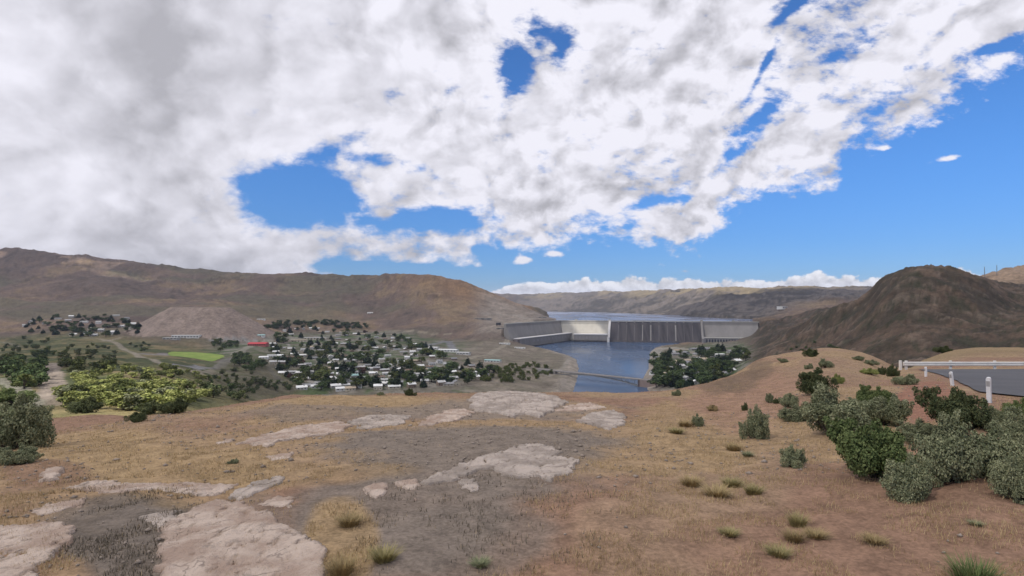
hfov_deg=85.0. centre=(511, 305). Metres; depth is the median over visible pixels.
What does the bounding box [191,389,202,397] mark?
shrub
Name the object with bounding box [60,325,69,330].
pine tree
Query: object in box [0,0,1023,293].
sky
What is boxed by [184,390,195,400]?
shrub
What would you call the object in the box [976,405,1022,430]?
sagebrush
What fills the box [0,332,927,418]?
valley
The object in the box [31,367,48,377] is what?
shrub
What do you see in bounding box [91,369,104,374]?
shrub
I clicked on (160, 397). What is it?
shrub
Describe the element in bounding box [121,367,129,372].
shrub
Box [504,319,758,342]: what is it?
dam
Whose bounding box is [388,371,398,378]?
broadleaf tree
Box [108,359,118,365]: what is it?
shrub
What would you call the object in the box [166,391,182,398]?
shrub
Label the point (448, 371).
broadleaf tree
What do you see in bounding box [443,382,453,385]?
house
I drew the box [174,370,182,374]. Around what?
shrub
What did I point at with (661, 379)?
broadleaf tree
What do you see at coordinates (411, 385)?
house
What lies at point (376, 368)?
house
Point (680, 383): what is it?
broadleaf tree
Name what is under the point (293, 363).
broadleaf tree
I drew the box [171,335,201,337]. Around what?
warehouse
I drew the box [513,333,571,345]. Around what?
powerhouse
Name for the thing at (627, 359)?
river
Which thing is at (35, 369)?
shrub
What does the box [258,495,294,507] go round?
rock slab
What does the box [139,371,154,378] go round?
shrub
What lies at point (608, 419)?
rock slab
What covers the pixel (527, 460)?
rock slab
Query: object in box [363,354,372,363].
pine tree
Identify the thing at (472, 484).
rock slab
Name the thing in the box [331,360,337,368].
pine tree
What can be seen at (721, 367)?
pine tree
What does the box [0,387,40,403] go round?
tree
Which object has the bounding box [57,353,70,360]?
shrub
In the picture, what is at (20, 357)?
shrub
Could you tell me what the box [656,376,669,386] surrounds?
broadleaf tree
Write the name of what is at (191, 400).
shrub
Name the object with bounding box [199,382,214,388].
shrub
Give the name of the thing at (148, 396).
shrub
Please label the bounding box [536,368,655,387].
bridge
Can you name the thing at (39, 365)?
shrub
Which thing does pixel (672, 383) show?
pine tree
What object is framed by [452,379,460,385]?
house
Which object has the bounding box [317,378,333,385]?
broadleaf tree
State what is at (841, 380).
sagebrush
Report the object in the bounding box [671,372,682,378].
broadleaf tree
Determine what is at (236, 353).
broadleaf tree
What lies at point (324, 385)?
broadleaf tree
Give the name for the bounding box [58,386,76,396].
shrub
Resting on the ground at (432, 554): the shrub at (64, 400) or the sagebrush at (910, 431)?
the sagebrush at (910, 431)
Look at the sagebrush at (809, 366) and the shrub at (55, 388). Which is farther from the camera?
the shrub at (55, 388)
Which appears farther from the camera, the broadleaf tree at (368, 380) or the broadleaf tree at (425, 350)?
the broadleaf tree at (425, 350)
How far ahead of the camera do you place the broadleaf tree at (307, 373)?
1188.18 m
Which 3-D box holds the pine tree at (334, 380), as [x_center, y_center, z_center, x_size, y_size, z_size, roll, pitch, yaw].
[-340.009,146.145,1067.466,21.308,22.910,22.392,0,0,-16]
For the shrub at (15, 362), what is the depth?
519.65 m
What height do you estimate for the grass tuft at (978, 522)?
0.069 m
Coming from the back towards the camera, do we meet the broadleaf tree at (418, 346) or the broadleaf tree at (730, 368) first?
the broadleaf tree at (418, 346)
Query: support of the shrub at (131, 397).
on the valley
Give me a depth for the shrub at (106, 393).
238.42 m
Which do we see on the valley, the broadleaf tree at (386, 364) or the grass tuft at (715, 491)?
the broadleaf tree at (386, 364)
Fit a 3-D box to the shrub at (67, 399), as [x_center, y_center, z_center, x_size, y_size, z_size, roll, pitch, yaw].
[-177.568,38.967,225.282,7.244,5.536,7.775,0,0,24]
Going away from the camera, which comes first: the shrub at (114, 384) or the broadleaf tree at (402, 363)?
the shrub at (114, 384)
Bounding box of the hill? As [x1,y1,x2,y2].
[0,247,1023,367]
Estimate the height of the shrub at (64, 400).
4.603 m
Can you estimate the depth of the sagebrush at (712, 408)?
25.86 m
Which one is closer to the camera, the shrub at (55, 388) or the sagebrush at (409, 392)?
the sagebrush at (409, 392)
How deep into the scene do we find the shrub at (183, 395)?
253.16 m
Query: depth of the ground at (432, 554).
11.07 m
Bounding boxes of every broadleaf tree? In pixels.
[101,332,110,335]
[232,351,242,356]
[247,365,256,370]
[280,337,288,342]
[280,364,290,370]
[288,361,298,366]
[289,358,302,366]
[292,373,307,379]
[292,378,304,384]
[300,365,309,371]
[302,370,312,377]
[310,364,322,369]
[310,372,322,380]
[314,381,327,389]
[315,366,329,373]
[317,370,332,374]
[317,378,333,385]
[321,358,329,364]
[336,347,345,353]
[336,374,346,380]
[338,371,352,378]
[345,362,356,368]
[346,354,355,361]
[350,377,364,387]
[355,354,366,362]
[357,367,365,373]
[363,351,373,356]
[364,345,374,349]
[365,376,373,382]
[381,361,390,367]
[384,358,396,364]
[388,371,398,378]
[398,360,406,366]
[405,359,415,366]
[406,374,418,380]
[407,345,415,349]
[413,365,426,372]
[415,343,422,347]
[417,357,425,362]
[421,349,430,354]
[425,372,437,381]
[434,367,443,373]
[442,368,452,374]
[445,361,456,367]
[452,371,463,376]
[459,368,474,374]
[463,377,470,383]
[466,371,476,380]
[477,368,489,375]
[490,364,498,371]
[647,375,659,386]
[650,359,659,364]
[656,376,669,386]
[659,376,666,386]
[662,374,677,382]
[671,368,684,372]
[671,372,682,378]
[675,379,685,386]
[693,374,701,378]
[695,349,704,356]
[696,377,704,383]
[697,366,708,371]
[700,351,709,357]
[700,375,710,382]
[709,364,720,370]
[713,370,724,377]
[723,365,734,372]
[730,360,738,364]
[740,354,750,360]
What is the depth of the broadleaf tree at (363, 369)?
1303.70 m
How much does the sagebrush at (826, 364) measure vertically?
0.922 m
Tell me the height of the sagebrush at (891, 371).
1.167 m
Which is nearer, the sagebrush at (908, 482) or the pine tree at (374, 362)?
the sagebrush at (908, 482)
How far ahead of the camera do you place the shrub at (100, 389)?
249.46 m
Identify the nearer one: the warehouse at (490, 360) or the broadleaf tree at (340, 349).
the warehouse at (490, 360)
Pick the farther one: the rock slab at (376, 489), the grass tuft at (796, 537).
the rock slab at (376, 489)
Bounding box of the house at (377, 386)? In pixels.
[373,384,382,389]
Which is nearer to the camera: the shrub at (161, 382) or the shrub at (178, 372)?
the shrub at (161, 382)
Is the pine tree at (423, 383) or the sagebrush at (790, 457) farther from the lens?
the pine tree at (423, 383)
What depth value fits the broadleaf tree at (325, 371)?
1213.01 m
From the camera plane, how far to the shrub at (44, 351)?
1089.85 m
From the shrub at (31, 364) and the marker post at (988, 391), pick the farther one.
the shrub at (31, 364)
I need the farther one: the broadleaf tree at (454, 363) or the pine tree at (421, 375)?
the broadleaf tree at (454, 363)
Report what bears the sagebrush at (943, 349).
on the ground at (432, 554)
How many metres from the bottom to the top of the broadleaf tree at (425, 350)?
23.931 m
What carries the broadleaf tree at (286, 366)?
on the valley
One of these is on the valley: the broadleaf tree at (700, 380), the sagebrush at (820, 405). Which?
the broadleaf tree at (700, 380)
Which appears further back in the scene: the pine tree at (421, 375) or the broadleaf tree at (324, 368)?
the broadleaf tree at (324, 368)
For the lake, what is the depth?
4001.10 m
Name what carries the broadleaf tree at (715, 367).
on the valley
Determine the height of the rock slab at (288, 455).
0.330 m
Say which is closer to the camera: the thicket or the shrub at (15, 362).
the shrub at (15, 362)
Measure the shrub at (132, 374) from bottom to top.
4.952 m
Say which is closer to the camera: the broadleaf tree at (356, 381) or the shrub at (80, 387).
the shrub at (80, 387)
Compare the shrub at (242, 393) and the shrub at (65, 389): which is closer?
the shrub at (65, 389)
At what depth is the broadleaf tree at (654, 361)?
1649.54 m
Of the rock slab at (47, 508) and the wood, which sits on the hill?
the wood
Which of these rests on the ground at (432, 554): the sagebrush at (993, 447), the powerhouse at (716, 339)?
the sagebrush at (993, 447)
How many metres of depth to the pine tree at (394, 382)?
1078.51 m
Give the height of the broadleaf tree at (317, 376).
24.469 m
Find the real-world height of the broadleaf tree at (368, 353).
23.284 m
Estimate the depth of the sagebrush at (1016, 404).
15.18 m
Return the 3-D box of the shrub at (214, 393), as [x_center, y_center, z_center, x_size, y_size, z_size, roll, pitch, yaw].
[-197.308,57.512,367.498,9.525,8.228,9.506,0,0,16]
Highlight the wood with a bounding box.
[264,319,368,328]
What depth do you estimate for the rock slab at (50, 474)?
13.33 m
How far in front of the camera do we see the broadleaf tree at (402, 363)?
1411.42 m
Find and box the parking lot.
[920,369,1023,395]
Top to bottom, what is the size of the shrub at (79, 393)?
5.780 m
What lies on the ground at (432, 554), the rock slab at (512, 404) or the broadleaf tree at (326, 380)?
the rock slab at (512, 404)
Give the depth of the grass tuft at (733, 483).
11.45 m
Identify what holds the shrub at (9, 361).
on the valley
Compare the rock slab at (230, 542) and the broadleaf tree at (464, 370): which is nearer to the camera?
the rock slab at (230, 542)
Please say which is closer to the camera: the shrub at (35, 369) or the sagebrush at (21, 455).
the sagebrush at (21, 455)
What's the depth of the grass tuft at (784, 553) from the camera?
7.42 m
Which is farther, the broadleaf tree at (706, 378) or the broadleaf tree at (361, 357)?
the broadleaf tree at (361, 357)
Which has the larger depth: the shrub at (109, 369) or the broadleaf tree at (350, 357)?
the broadleaf tree at (350, 357)
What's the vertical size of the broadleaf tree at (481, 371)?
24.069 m
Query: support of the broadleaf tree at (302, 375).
on the valley
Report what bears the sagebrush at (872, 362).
on the ground at (432, 554)
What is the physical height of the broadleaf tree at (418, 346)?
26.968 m
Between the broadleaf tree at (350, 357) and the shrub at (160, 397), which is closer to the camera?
the shrub at (160, 397)
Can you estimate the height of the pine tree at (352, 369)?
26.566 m
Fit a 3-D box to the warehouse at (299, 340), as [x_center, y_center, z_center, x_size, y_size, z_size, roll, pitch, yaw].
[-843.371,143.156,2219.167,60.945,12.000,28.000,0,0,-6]
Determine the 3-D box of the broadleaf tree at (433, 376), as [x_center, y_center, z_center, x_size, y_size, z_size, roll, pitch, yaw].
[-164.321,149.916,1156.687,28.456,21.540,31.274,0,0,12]
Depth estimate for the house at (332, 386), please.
1054.04 m
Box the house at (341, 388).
[335,386,344,391]
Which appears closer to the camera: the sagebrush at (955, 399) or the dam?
the sagebrush at (955, 399)
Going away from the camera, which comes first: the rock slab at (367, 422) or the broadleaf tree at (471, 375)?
the rock slab at (367, 422)
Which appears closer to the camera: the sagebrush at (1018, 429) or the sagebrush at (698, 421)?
the sagebrush at (1018, 429)
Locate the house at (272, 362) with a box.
[269,360,276,364]
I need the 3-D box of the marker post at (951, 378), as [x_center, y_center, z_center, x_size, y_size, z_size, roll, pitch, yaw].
[22.027,3.828,27.987,0.120,0.990,0.116,-10,3,-17]
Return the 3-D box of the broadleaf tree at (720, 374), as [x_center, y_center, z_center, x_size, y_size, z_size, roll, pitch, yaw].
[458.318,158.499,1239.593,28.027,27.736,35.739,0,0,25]
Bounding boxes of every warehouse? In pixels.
[162,337,180,339]
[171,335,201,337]
[291,340,307,341]
[304,337,326,339]
[438,349,458,352]
[456,352,470,354]
[484,359,501,361]
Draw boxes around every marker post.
[924,367,926,376]
[949,372,953,385]
[986,377,991,402]
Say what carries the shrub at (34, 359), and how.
on the valley
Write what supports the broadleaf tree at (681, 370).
on the valley
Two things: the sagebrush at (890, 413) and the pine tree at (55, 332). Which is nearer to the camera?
the sagebrush at (890, 413)
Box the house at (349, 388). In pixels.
[345,386,355,391]
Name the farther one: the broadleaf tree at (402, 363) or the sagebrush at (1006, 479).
the broadleaf tree at (402, 363)
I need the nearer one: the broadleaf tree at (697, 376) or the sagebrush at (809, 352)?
the sagebrush at (809, 352)
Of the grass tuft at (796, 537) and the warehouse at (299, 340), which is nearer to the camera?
the grass tuft at (796, 537)
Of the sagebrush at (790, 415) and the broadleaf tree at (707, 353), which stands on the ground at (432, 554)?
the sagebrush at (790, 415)
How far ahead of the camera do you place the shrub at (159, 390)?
265.77 m
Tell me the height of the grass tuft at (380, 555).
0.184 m
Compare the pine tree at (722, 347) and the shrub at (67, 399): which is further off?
the pine tree at (722, 347)
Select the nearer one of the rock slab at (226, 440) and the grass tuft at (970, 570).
the grass tuft at (970, 570)
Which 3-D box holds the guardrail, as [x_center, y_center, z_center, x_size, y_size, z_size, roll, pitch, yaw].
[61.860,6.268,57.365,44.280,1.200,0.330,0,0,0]
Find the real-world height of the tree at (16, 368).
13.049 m
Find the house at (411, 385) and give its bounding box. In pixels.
[406,382,415,387]
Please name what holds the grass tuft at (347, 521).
on the ground at (432, 554)
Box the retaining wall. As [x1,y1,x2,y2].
[474,318,491,319]
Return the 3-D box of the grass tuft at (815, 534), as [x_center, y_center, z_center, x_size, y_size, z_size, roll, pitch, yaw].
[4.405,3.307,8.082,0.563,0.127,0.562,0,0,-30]
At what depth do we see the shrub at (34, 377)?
392.75 m
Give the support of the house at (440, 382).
on the valley
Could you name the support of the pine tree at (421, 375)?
on the valley
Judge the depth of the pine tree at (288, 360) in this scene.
1403.72 m
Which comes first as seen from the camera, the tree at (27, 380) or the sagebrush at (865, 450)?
the sagebrush at (865, 450)
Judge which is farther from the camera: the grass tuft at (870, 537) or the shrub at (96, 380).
the shrub at (96, 380)
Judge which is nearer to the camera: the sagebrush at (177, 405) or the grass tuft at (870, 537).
the grass tuft at (870, 537)
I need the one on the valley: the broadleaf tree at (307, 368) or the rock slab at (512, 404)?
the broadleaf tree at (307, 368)
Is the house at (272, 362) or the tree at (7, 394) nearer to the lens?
the tree at (7, 394)
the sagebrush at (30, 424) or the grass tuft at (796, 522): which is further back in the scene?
the sagebrush at (30, 424)
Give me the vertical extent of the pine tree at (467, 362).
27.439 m
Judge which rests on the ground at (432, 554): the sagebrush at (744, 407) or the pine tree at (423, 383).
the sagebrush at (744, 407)
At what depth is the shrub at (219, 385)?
382.96 m
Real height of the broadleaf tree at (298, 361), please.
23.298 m
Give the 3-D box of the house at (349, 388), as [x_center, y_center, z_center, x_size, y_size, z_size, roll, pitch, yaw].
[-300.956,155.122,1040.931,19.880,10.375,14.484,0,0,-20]
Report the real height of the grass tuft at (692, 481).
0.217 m
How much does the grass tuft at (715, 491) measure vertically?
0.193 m
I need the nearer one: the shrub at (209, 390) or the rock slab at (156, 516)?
the rock slab at (156, 516)
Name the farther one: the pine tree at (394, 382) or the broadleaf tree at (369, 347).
the broadleaf tree at (369, 347)
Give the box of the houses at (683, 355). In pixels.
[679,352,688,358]
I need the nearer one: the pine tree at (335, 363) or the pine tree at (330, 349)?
the pine tree at (335, 363)
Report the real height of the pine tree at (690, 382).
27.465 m
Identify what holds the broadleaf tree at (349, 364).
on the valley
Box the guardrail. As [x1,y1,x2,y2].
[899,360,1023,369]
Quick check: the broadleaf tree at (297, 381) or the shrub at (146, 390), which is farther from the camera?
the broadleaf tree at (297, 381)
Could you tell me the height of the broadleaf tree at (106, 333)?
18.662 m
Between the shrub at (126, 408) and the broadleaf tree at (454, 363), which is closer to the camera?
the shrub at (126, 408)
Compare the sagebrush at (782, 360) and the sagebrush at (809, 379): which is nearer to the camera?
the sagebrush at (809, 379)
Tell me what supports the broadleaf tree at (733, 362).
on the valley
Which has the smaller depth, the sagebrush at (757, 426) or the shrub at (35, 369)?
the sagebrush at (757, 426)
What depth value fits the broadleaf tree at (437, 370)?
1278.77 m
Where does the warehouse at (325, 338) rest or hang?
on the valley
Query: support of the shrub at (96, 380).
on the valley
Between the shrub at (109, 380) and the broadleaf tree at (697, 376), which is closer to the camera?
the shrub at (109, 380)
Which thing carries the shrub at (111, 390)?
on the valley
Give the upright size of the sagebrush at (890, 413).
1.095 m
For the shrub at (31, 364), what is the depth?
479.85 m
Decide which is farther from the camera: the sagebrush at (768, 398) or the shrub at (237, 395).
the shrub at (237, 395)
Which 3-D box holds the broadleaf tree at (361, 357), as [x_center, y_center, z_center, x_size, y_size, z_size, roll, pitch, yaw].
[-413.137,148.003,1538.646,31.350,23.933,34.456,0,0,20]
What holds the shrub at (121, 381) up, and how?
on the valley
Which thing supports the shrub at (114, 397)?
on the valley
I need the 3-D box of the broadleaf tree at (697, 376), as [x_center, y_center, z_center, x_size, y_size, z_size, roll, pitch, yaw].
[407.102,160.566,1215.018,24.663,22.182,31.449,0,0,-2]
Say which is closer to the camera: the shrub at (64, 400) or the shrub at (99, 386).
the shrub at (64, 400)
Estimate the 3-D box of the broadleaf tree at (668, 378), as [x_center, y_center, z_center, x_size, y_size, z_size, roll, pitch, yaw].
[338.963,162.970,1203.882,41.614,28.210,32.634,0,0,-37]
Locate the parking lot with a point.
(1008, 381)
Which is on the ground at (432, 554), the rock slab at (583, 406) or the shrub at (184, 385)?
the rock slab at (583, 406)
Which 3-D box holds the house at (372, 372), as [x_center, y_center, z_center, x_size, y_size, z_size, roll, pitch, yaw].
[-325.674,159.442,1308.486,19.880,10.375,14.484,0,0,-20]
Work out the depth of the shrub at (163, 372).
508.58 m
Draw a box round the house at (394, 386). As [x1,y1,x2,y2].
[387,384,400,388]
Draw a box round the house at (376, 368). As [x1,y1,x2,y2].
[373,366,379,370]
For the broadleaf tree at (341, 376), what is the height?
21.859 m
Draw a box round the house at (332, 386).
[330,383,340,388]
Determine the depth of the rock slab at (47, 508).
10.28 m
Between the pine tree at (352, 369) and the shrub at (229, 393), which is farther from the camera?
the pine tree at (352, 369)
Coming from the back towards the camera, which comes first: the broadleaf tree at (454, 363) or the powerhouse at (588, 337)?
the powerhouse at (588, 337)
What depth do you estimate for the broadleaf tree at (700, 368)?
1330.70 m
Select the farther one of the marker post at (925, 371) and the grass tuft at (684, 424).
the marker post at (925, 371)
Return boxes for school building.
[248,342,268,346]
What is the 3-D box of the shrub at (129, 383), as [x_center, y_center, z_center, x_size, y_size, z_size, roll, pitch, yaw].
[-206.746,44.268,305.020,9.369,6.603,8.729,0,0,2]
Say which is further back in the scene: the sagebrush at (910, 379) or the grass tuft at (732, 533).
the sagebrush at (910, 379)
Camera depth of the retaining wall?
2985.66 m
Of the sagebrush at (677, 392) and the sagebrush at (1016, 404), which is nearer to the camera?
the sagebrush at (1016, 404)
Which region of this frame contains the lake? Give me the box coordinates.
[516,312,752,322]
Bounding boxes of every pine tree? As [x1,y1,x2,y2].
[52,328,59,334]
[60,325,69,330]
[275,362,282,370]
[285,355,294,365]
[327,344,333,353]
[329,376,337,386]
[330,350,343,359]
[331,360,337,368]
[336,360,348,371]
[348,365,355,373]
[356,370,366,385]
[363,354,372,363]
[368,372,384,387]
[371,357,378,366]
[390,365,398,374]
[390,378,400,384]
[397,365,404,378]
[417,372,424,380]
[420,378,427,387]
[463,358,470,365]
[475,360,483,368]
[661,355,668,365]
[669,376,675,386]
[682,376,695,386]
[709,372,717,381]
[719,361,727,370]
[720,342,725,351]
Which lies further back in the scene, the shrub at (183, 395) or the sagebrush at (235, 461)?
the shrub at (183, 395)
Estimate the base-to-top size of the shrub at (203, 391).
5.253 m
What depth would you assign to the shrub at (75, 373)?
440.06 m
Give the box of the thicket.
[479,361,552,381]
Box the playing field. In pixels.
[168,352,223,360]
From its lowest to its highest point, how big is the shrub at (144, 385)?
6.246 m
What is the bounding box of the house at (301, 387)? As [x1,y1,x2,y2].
[295,385,307,389]
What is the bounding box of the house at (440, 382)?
[436,380,445,385]
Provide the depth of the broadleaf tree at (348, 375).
1170.90 m
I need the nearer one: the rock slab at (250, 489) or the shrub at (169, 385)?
the rock slab at (250, 489)
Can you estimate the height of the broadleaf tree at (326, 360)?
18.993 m
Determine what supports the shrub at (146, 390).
on the valley
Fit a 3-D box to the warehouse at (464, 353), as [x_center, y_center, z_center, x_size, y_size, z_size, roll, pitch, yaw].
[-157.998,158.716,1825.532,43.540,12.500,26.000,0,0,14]
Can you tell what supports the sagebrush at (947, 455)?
on the ground at (432, 554)
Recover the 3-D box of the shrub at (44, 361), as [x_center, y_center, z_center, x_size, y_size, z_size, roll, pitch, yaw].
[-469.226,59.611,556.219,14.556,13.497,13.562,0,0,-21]
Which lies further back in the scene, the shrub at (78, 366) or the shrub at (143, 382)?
the shrub at (78, 366)
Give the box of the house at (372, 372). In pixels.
[368,371,377,374]
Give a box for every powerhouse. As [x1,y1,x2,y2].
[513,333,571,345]
[573,333,607,341]
[704,337,740,342]
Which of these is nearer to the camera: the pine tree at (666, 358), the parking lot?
the parking lot
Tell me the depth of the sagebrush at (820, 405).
16.59 m
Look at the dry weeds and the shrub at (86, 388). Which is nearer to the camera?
the dry weeds
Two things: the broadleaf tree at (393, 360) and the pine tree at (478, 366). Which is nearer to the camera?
the pine tree at (478, 366)
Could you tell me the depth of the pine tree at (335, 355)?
1619.19 m
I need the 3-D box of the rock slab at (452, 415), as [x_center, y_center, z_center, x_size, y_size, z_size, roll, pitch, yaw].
[-2.756,5.045,24.677,2.568,0.803,6.884,0,0,0]
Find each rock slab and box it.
[0,521,76,575]
[29,497,87,515]
[38,466,64,482]
[67,479,238,496]
[138,510,177,527]
[153,498,328,575]
[216,439,232,443]
[228,475,284,500]
[235,420,352,446]
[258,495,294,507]
[263,451,293,460]
[347,414,410,429]
[362,482,387,497]
[394,478,420,489]
[413,408,474,427]
[419,443,579,485]
[458,478,478,491]
[466,391,568,417]
[554,402,605,411]
[576,409,626,429]
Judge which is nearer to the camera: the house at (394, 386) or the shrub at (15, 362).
the shrub at (15, 362)
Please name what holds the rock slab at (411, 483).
on the ground at (432, 554)
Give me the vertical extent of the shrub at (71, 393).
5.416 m
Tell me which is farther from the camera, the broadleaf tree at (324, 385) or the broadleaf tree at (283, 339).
the broadleaf tree at (283, 339)
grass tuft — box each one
[319,548,361,575]
[330,508,365,527]
[364,542,406,564]
[465,553,492,568]
[669,426,685,433]
[674,472,706,486]
[675,418,694,426]
[697,480,739,498]
[714,525,743,537]
[718,476,746,487]
[722,441,744,450]
[739,480,766,494]
[740,451,754,456]
[761,540,795,558]
[779,526,809,543]
[783,508,812,527]
[798,525,834,540]
[855,531,897,545]
[930,548,1019,575]
[964,518,987,526]
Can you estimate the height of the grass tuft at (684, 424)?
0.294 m
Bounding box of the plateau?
[502,286,872,319]
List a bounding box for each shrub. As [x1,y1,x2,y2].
[0,353,12,360]
[0,359,19,370]
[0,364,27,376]
[5,361,22,371]
[7,372,17,384]
[9,356,25,363]
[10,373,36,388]
[13,373,38,386]
[14,355,26,362]
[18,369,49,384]
[24,367,44,374]
[27,362,38,369]
[28,357,48,365]
[31,351,39,355]
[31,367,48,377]
[32,363,48,369]
[38,359,47,366]
[39,349,48,354]
[50,384,67,394]
[55,385,79,396]
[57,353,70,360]
[57,361,67,366]
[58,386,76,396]
[58,395,79,406]
[62,358,72,366]
[63,398,79,407]
[67,365,77,371]
[68,390,84,397]
[70,360,85,369]
[70,371,84,377]
[72,384,88,391]
[75,390,96,396]
[77,380,89,388]
[77,394,106,407]
[82,384,93,390]
[88,361,103,369]
[88,379,101,383]
[88,383,110,389]
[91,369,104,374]
[94,388,105,393]
[97,362,107,370]
[99,378,115,383]
[102,388,121,394]
[102,390,122,401]
[104,391,142,409]
[105,366,113,372]
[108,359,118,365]
[111,382,120,388]
[114,383,126,387]
[114,388,132,392]
[116,379,133,385]
[120,393,139,410]
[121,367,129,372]
[123,397,145,409]
[123,398,149,409]
[125,381,140,387]
[127,372,138,376]
[127,387,145,392]
[132,381,151,388]
[137,382,152,389]
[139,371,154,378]
[139,392,166,402]
[140,389,155,395]
[142,367,155,372]
[146,372,155,378]
[152,380,165,388]
[153,386,174,395]
[154,378,173,385]
[154,394,174,404]
[156,370,166,374]
[161,384,177,387]
[164,389,183,394]
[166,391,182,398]
[168,378,181,384]
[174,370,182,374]
[176,393,187,402]
[181,382,192,388]
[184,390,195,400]
[186,395,196,402]
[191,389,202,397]
[195,388,207,396]
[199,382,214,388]
[203,388,212,396]
[204,384,221,392]
[206,386,221,397]
[224,389,235,395]
[227,383,236,388]
[231,392,241,399]
[234,390,245,397]
[236,383,245,387]
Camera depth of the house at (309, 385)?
1058.47 m
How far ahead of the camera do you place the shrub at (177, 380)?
358.74 m
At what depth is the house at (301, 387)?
1028.47 m
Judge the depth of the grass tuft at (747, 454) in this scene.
14.42 m
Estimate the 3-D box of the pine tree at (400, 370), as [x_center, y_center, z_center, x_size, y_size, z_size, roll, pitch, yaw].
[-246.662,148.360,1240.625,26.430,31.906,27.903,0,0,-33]
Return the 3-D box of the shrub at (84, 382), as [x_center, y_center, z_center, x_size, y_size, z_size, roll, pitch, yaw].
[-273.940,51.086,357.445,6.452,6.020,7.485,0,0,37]
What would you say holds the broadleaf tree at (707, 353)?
on the valley
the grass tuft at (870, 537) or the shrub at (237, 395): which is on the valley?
the shrub at (237, 395)
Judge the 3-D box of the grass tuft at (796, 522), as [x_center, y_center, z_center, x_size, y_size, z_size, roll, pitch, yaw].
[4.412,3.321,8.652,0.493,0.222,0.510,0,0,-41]
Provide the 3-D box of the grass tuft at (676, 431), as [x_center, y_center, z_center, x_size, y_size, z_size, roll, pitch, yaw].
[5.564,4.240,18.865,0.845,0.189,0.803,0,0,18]
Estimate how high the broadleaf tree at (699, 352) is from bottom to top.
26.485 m
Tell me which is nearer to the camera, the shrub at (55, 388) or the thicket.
the shrub at (55, 388)
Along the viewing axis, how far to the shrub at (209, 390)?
363.63 m
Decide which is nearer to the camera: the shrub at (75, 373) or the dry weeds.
the dry weeds
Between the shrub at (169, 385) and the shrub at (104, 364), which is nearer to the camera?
the shrub at (169, 385)
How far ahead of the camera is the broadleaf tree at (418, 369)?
1299.79 m
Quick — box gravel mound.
[125,307,290,342]
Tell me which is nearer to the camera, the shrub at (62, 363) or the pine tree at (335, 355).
the shrub at (62, 363)
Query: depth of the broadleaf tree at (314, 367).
1274.55 m
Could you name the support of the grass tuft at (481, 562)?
on the ground at (432, 554)
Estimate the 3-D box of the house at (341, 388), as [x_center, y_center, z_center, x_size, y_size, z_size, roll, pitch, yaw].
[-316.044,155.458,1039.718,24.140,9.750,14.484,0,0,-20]
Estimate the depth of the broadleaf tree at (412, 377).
1158.96 m
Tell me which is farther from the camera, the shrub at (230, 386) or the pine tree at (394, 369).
the pine tree at (394, 369)
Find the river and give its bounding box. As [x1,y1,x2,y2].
[534,341,678,392]
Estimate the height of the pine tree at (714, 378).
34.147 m
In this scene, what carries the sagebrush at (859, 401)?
on the ground at (432, 554)
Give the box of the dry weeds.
[36,461,620,575]
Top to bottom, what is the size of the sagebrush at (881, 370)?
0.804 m
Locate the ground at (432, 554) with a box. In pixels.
[0,347,1023,575]
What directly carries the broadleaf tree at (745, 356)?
on the valley
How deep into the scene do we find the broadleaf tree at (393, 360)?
1421.20 m
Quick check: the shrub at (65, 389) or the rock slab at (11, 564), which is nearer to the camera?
the rock slab at (11, 564)
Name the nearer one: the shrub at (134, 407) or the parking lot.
the parking lot
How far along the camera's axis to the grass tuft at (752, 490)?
10.56 m
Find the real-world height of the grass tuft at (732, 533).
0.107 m
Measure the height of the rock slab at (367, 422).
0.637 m
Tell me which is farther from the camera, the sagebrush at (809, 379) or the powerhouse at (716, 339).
the powerhouse at (716, 339)
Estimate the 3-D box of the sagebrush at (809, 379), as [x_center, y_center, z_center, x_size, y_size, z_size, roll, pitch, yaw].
[15.188,3.857,27.937,1.778,1.547,1.734,0,0,-12]
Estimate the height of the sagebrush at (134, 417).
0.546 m
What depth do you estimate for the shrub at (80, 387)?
306.42 m
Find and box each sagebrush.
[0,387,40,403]
[0,391,56,448]
[0,445,43,465]
[65,396,102,413]
[123,412,147,422]
[137,400,161,414]
[157,397,188,413]
[225,458,238,463]
[403,388,416,395]
[671,389,680,395]
[691,413,703,426]
[706,405,717,410]
[738,403,770,439]
[741,402,747,410]
[765,393,773,402]
[777,358,788,362]
[777,404,806,421]
[778,393,799,407]
[779,443,808,468]
[795,367,838,394]
[798,381,871,436]
[801,348,819,356]
[804,363,812,368]
[818,358,834,367]
[822,415,916,478]
[831,373,845,383]
[839,397,871,403]
[852,356,864,360]
[856,384,891,402]
[859,368,878,374]
[862,393,914,426]
[863,359,880,365]
[877,366,886,374]
[879,452,933,503]
[886,364,900,376]
[891,374,920,384]
[895,417,939,442]
[908,409,983,487]
[911,386,991,429]
[933,345,952,352]
[968,420,1023,477]
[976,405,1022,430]
[987,450,1023,504]
[999,413,1023,446]
[1001,397,1023,420]
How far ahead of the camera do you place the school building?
1859.87 m
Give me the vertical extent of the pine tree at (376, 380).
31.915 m
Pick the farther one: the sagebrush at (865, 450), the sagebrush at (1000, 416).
the sagebrush at (1000, 416)
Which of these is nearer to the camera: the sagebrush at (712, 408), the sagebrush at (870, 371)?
the sagebrush at (712, 408)
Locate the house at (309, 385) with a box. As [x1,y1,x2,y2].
[302,383,315,387]

